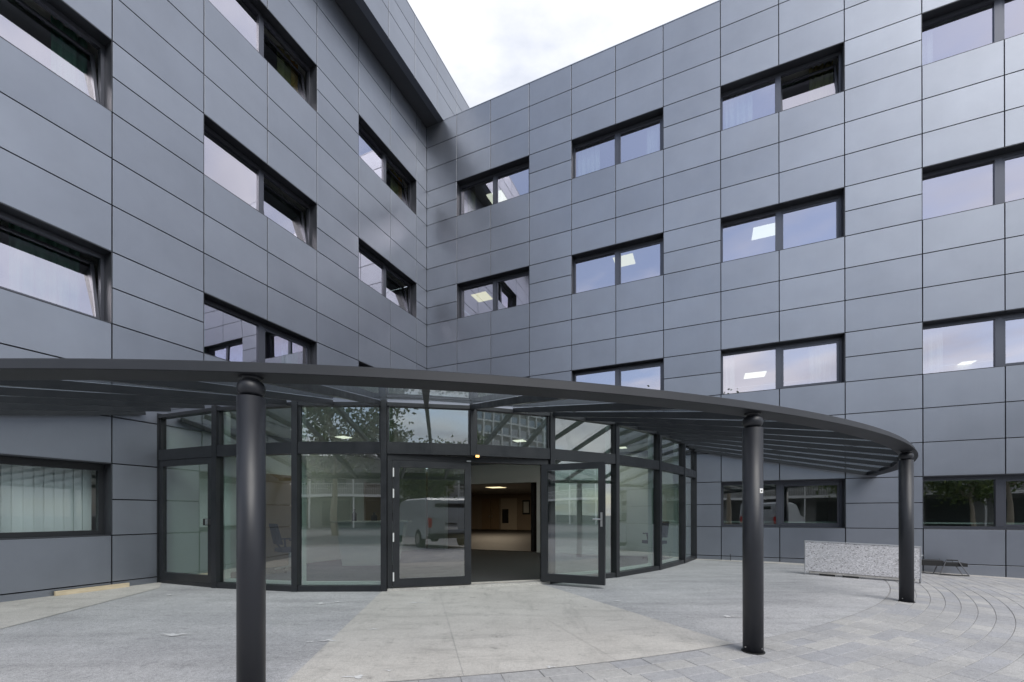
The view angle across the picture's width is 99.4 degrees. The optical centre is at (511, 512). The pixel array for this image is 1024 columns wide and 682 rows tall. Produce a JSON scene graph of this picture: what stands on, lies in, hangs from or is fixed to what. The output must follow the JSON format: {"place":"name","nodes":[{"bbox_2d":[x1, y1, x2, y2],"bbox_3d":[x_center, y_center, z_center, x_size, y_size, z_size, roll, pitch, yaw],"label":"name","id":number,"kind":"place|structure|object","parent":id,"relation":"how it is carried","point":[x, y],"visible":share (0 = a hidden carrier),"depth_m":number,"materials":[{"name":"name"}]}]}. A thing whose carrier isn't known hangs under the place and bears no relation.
{"place":"outdoors","nodes":[
{"label":"outdoors","id":0,"kind":"place"},
{"bbox_2d":[231,548,647,585],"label":"floor","id":1,"kind":"structure","parent":0,"point":[487,566],"depth_m":9.84,"materials":[{"name":"grey carpet"}]},
{"bbox_2d":[269,524,290,572],"bbox_3d":[-4.616,0.720,8.980,0.630,1.000,0.650,0,0,42],"label":"office chair","id":2,"kind":"object","parent":1,"relation":"on","point":[277,539],"visible":0.69,"depth_m":8.78,"materials":[{"name":"grey fabric"}]},
{"bbox_2d":[330,520,411,565],"bbox_3d":[-3.299,0.708,10.349,1.743,1.028,0.856,0,0,-8],"label":"reception desk","id":3,"kind":"object","parent":1,"relation":"on","point":[359,542],"visible":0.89,"depth_m":10.00,"materials":[{"name":"white"}]},
{"bbox_2d":[352,509,356,520],"bbox_3d":[-3.700,0.053,10.200,0.100,0.280,0.100,0,0,0],"label":"bottle","id":4,"kind":"object","parent":3,"relation":"on","point":[354,516],"visible":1,"depth_m":10.17,"materials":[{"name":"grey plastic"}]},
{"bbox_2d":[371,512,376,520],"bbox_3d":[-3.250,0.092,10.250,0.140,0.200,0.140,0,0,0],"label":"bottle","id":5,"kind":"object","parent":3,"relation":"on","point":[373,517],"visible":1,"depth_m":10.20,"materials":[{"name":"black plastic"}]},
{"bbox_2d":[166,426,647,574],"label":"lobby wall","id":6,"kind":"structure","parent":1,"relation":"on","point":[334,487],"depth_m":12.20,"materials":[{"name":"white paint"}]},
{"bbox_2d":[266,473,380,567],"bbox_3d":[-4.642,0.180,11.338,0.028,2.087,4.200,0,0,24],"label":"lobby wall door","id":7,"kind":"structure","parent":6,"relation":"attached to","point":[278,499],"depth_m":9.94,"materials":[{"name":"wood"}]},
{"bbox_2d":[155,382,696,591],"bbox_3d":[-0.680,-0.490,9.658,8.752,3.480,8.125,0,0,24],"label":"glazed entrance","id":8,"kind":"object","parent":1,"relation":"on","point":[670,465],"visible":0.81,"depth_m":7.21,"materials":[{"name":"black"}]},
{"bbox_2d":[159,457,210,583],"bbox_3d":[-5.573,0.128,7.416,1.392,2.093,0.110,0,0,22],"label":"door","id":9,"kind":"structure","parent":8,"relation":"in","point":[163,574],"depth_m":7.55,"materials":[{"name":"black metal"}]},
{"bbox_2d":[178,407,648,457],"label":"ceiling","id":10,"kind":"structure","parent":8,"relation":"attached to","point":[328,424],"depth_m":8.90,"materials":[{"name":"white tile"}]},
{"bbox_2d":[334,435,352,438],"bbox_3d":[-3.801,-1.705,9.803,0.280,0.020,0.280,0,0,24],"label":"ceiling light","id":11,"kind":"object","parent":10,"relation":"attached to","point":[344,437],"visible":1,"depth_m":9.79,"materials":[{"name":"beige"}]},
{"bbox_2d":[513,439,525,441],"bbox_3d":[0.178,-1.708,10.303,0.280,0.020,0.280,0,0,24],"label":"ceiling light","id":12,"kind":"object","parent":10,"relation":"attached to","point":[519,440],"visible":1,"depth_m":10.21,"materials":[{"name":"beige plastic"}]},
{"bbox_2d":[393,460,470,587],"bbox_3d":[-1.280,0.175,7.007,1.250,2.000,0.097,0,0,-15],"label":"door","id":13,"kind":"structure","parent":8,"relation":"in","point":[397,464],"depth_m":6.98,"materials":[{"name":"black metal"}]},
{"bbox_2d":[541,461,605,585],"bbox_3d":[0.995,0.173,7.201,1.087,1.990,0.131,0,0,25],"label":"door","id":14,"kind":"structure","parent":8,"relation":"in","point":[546,576],"depth_m":7.15,"materials":[{"name":"black metal"}]},
{"bbox_2d":[642,533,647,559],"bbox_3d":[3.724,0.717,11.308,0.650,1.000,0.630,0,0,-21],"label":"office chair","id":15,"kind":"object","parent":1,"relation":"on","point":[646,542],"visible":0.17,"depth_m":11.40,"materials":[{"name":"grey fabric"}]},
{"bbox_2d":[0,559,889,681],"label":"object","id":16,"kind":"structure","parent":0,"point":[164,632],"depth_m":4.99,"materials":[{"name":"grey stone"}]},
{"bbox_2d":[0,582,160,628],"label":"concrete strip","id":17,"kind":"object","parent":16,"relation":"on","point":[15,612],"visible":1,"depth_m":5.87,"materials":[{"name":"grey concrete"}]},
{"bbox_2d":[54,583,129,595],"bbox_3d":[-6.556,1.194,6.815,0.045,0.068,0.900,0,0,24],"label":"timber batten","id":18,"kind":"object","parent":17,"relation":"on","point":[86,589],"visible":1,"depth_m":6.76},
{"bbox_2d":[448,529,536,551],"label":"floor","id":19,"kind":"structure","parent":0,"point":[501,540],"depth_m":19.43,"materials":[{"name":"beige tile"}]},
{"bbox_2d":[426,472,530,547],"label":"hall wall","id":20,"kind":"structure","parent":19,"relation":"on","point":[455,511],"depth_m":33.30,"materials":[{"name":"beige paint"}]},
{"bbox_2d":[426,469,530,494],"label":"ceiling","id":21,"kind":"structure","parent":20,"relation":"on","point":[513,488],"depth_m":26.79,"materials":[{"name":"white tile"}]},
{"bbox_2d":[482,498,498,528],"bbox_3d":[-1.647,0.092,33.024,1.450,2.330,0.110,0,0,24],"label":"hall door","id":22,"kind":"structure","parent":20,"relation":"attached to","point":[490,513],"depth_m":33.02,"materials":[{"name":"brown wood"}]},
{"bbox_2d":[501,498,516,529],"bbox_3d":[-0.235,0.090,32.419,1.300,2.330,0.070,0,0,24],"label":"hall door","id":23,"kind":"structure","parent":20,"relation":"attached to","point":[508,513],"depth_m":32.37,"materials":[{"name":"beige wood"}]},
{"bbox_2d":[522,500,529,513],"bbox_3d":[1.048,-0.403,31.861,0.600,1.050,0.050,0,0,24],"label":"notice board","id":24,"kind":"object","parent":20,"relation":"attached to","point":[525,506],"visible":1,"depth_m":31.85,"materials":[{"name":"white paper"}]},
{"bbox_2d":[531,483,536,550],"bbox_3d":[0.904,-0.067,14.457,0.120,2.590,1.200,0,0,24],"label":"partition","id":25,"kind":"object","parent":19,"relation":"on","point":[533,516],"visible":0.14,"depth_m":13.92,"materials":[{"name":"black metal"}]},
{"bbox_2d":[287,584,732,681],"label":"walkway","id":26,"kind":"structure","parent":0,"point":[376,652],"depth_m":4.28,"materials":[{"name":"concrete"}]},
{"bbox_2d":[402,573,1023,681],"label":"paving","id":27,"kind":"structure","parent":0,"point":[889,638],"depth_m":3.80,"materials":[{"name":"grey stone"}]},
{"bbox_2d":[0,358,917,681],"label":"entrance canopy","id":28,"kind":"object","parent":27,"relation":"on","point":[696,420],"visible":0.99,"depth_m":3.74,"materials":[{"name":"grey metal"}]},
{"bbox_2d":[804,540,922,582],"bbox_3d":[6.669,0.919,8.304,1.797,0.732,0.095,0,0,28],"label":"slab barrier","id":29,"kind":"object","parent":27,"relation":"on","point":[844,559],"visible":1,"depth_m":8.32,"materials":[{"name":"stone"}]},
{"bbox_2d":[921,559,969,575],"bbox_3d":[9.143,1.153,9.309,0.881,0.336,0.325,0,0,26],"label":"bench","id":30,"kind":"object","parent":27,"relation":"on","point":[932,562],"visible":0.95,"depth_m":9.19,"materials":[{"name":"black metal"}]},
{"bbox_2d":[696,559,1023,579],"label":"concrete strip","id":31,"kind":"object","parent":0,"point":[921,572],"visible":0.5,"depth_m":10.33,"materials":[{"name":"grey concrete"}]},
{"bbox_3d":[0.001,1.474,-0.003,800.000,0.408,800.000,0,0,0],"label":"ground","id":32,"kind":"structure","parent":0,"visible":0},
{"bbox_2d":[0,0,468,601],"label":"office wing","id":33,"kind":"structure","parent":32,"relation":"on","point":[156,150],"depth_m":8.13,"materials":[{"name":"grey metal"}]},
{"bbox_2d":[9,223,79,256],"bbox_3d":[-7.244,-3.692,6.757,0.085,1.320,0.802,0,0,24],"label":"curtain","id":34,"kind":"object","parent":33,"relation":"hanging from","point":[42,238],"visible":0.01,"depth_m":6.71,"materials":[{"name":"black fabric"}]},
{"bbox_2d":[0,464,90,532],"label":"vertical blind","id":35,"kind":"object","parent":33,"relation":"attached to","point":[35,499],"visible":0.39,"depth_m":6.64,"materials":[{"name":"white fabric"}]},
{"bbox_2d":[0,454,111,539],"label":"window","id":36,"kind":"structure","parent":33,"relation":"in","point":[103,470],"depth_m":6.89,"materials":[{"name":"grey metal"}]},
{"bbox_2d":[0,202,111,323],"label":"window","id":37,"kind":"structure","parent":33,"relation":"in","point":[30,267],"depth_m":6.66,"materials":[{"name":"clear glass"}]},
{"bbox_2d":[0,0,111,111],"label":"window","id":38,"kind":"structure","parent":33,"relation":"in","point":[21,26],"depth_m":6.76,"materials":[{"name":"clear glass"}]},
{"bbox_2d":[51,15,86,48],"bbox_3d":[-7.139,-7.142,7.011,0.079,1.320,0.442,0,0,22],"label":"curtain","id":39,"kind":"object","parent":33,"relation":"hanging from","point":[69,32],"visible":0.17,"depth_m":7.01,"materials":[{"name":"black fabric"}]},
{"bbox_2d":[0,0,406,288],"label":"ceiling","id":40,"kind":"structure","parent":33,"relation":"attached to","point":[39,9],"depth_m":8.50,"materials":[{"name":"white tile"}]},
{"bbox_2d":[73,188,406,530],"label":"interior wall","id":41,"kind":"structure","parent":33,"relation":"in","point":[93,500],"depth_m":8.46,"materials":[{"name":"white paint"}]},
{"bbox_2d":[202,292,316,364],"bbox_3d":[-5.532,-3.663,9.656,0.292,1.178,2.678,0,0,24],"label":"window","id":42,"kind":"structure","parent":33,"relation":"in","point":[231,332],"depth_m":9.41,"materials":[{"name":"glass"}]},
{"bbox_2d":[203,114,316,250],"bbox_3d":[-5.617,-7.113,9.699,0.470,1.178,2.678,0,0,24],"label":"window","id":43,"kind":"structure","parent":33,"relation":"in","point":[227,162],"depth_m":9.54,"materials":[{"name":"clear glass"}]},
{"bbox_2d":[208,0,316,111],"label":"window","id":44,"kind":"structure","parent":33,"relation":"in","point":[249,18],"depth_m":10.00,"materials":[{"name":"clear glass"}]},
{"bbox_2d":[277,45,290,60],"bbox_3d":[-5.558,-10.586,10.598,0.076,1.320,0.371,0,0,23],"label":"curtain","id":45,"kind":"object","parent":33,"relation":"hanging from","point":[283,52],"visible":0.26,"depth_m":10.57,"materials":[{"name":"black fabric"}]},
{"bbox_2d":[359,361,371,366],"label":"window","id":46,"kind":"structure","parent":33,"relation":"in","point":[361,364],"depth_m":12.44,"materials":[{"name":"grey metal"}]},
{"bbox_2d":[358,114,415,214],"bbox_3d":[-3.958,-10.557,13.448,0.470,1.178,2.668,0,0,24],"label":"window","id":47,"kind":"structure","parent":33,"relation":"in","point":[372,150],"depth_m":13.38,"materials":[{"name":"clear glass"}]},
{"bbox_2d":[358,237,416,317],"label":"window","id":48,"kind":"structure","parent":33,"relation":"in","point":[373,266],"depth_m":13.40,"materials":[{"name":"clear glass"}]},
{"bbox_2d":[427,0,1023,577],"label":"office wing","id":49,"kind":"structure","parent":32,"relation":"on","point":[703,202],"depth_m":10.89,"materials":[{"name":"grey metal"}]},
{"bbox_2d":[457,266,529,318],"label":"window","id":50,"kind":"structure","parent":49,"relation":"in","point":[508,289],"depth_m":14.26,"materials":[{"name":"clear glass"}]},
{"bbox_2d":[457,155,529,215],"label":"window","id":51,"kind":"structure","parent":49,"relation":"in","point":[510,180],"depth_m":14.26,"materials":[{"name":"glass"}]},
{"bbox_2d":[571,232,663,293],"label":"window","id":52,"kind":"structure","parent":49,"relation":"in","point":[642,258],"depth_m":12.63,"materials":[{"name":"clear glass"}]},
{"bbox_2d":[571,107,663,178],"bbox_3d":[3.026,-10.565,12.600,2.608,1.178,0.292,0,0,24],"label":"window","id":53,"kind":"structure","parent":49,"relation":"in","point":[641,135],"depth_m":12.63,"materials":[{"name":"glass"}]},
{"bbox_2d":[572,358,663,389],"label":"window","id":54,"kind":"structure","parent":49,"relation":"in","point":[649,374],"depth_m":12.52,"materials":[{"name":"clear glass"}]},
{"bbox_2d":[720,187,844,262],"bbox_3d":[6.724,-7.121,10.953,2.653,1.178,0.292,0,0,24],"label":"window","id":55,"kind":"structure","parent":49,"relation":"in","point":[820,217],"depth_m":10.97,"materials":[{"name":"clear glass"}]},
{"bbox_2d":[720,42,844,132],"bbox_3d":[6.758,-10.571,11.042,2.653,1.178,0.470,0,0,24],"label":"window","id":56,"kind":"structure","parent":49,"relation":"in","point":[761,94],"depth_m":11.03,"materials":[{"name":"clear glass"}]},
{"bbox_2d":[721,333,844,394],"bbox_3d":[6.728,-3.671,10.946,2.653,1.178,0.292,0,0,24],"label":"window","id":57,"kind":"structure","parent":49,"relation":"in","point":[818,360],"depth_m":10.97,"materials":[{"name":"glass"}]},
{"bbox_2d":[721,478,845,527],"bbox_3d":[6.731,-0.221,10.940,2.653,1.178,0.292,0,0,24],"label":"window","id":58,"kind":"structure","parent":49,"relation":"in","point":[841,483],"depth_m":10.79,"materials":[{"name":"grey metal"}]},
{"bbox_2d":[781,58,837,82],"bbox_3d":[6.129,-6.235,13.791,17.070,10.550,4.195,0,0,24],"label":"window frame","id":59,"kind":"structure","parent":49,"relation":"attached to","point":[796,75],"depth_m":11.21,"materials":[{"name":"black metal"}]},
{"bbox_2d":[809,61,832,72],"bbox_3d":[7.767,-10.597,10.926,0.504,1.320,0.085,0,0,24],"label":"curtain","id":60,"kind":"object","parent":49,"relation":"hanging from","point":[822,66],"visible":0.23,"depth_m":10.93,"materials":[{"name":"black fabric"}]},
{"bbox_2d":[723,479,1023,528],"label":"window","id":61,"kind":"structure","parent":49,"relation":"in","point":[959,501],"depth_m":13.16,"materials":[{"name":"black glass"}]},
{"bbox_2d":[921,308,1023,374],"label":"window","id":62,"kind":"structure","parent":49,"relation":"in","point":[991,339],"depth_m":9.53,"materials":[{"name":"glass"}]},
{"bbox_2d":[921,142,1023,220],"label":"window","id":63,"kind":"structure","parent":49,"relation":"in","point":[996,176],"depth_m":9.52,"materials":[{"name":"glass"}]},
{"bbox_2d":[921,0,1023,67],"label":"window","id":64,"kind":"structure","parent":49,"relation":"in","point":[960,26],"depth_m":9.57,"materials":[{"name":"clear glass"}]},
{"bbox_2d":[922,473,1023,529],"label":"window","id":65,"kind":"structure","parent":49,"relation":"in","point":[999,480],"depth_m":9.36,"materials":[{"name":"grey metal"}]}
]}

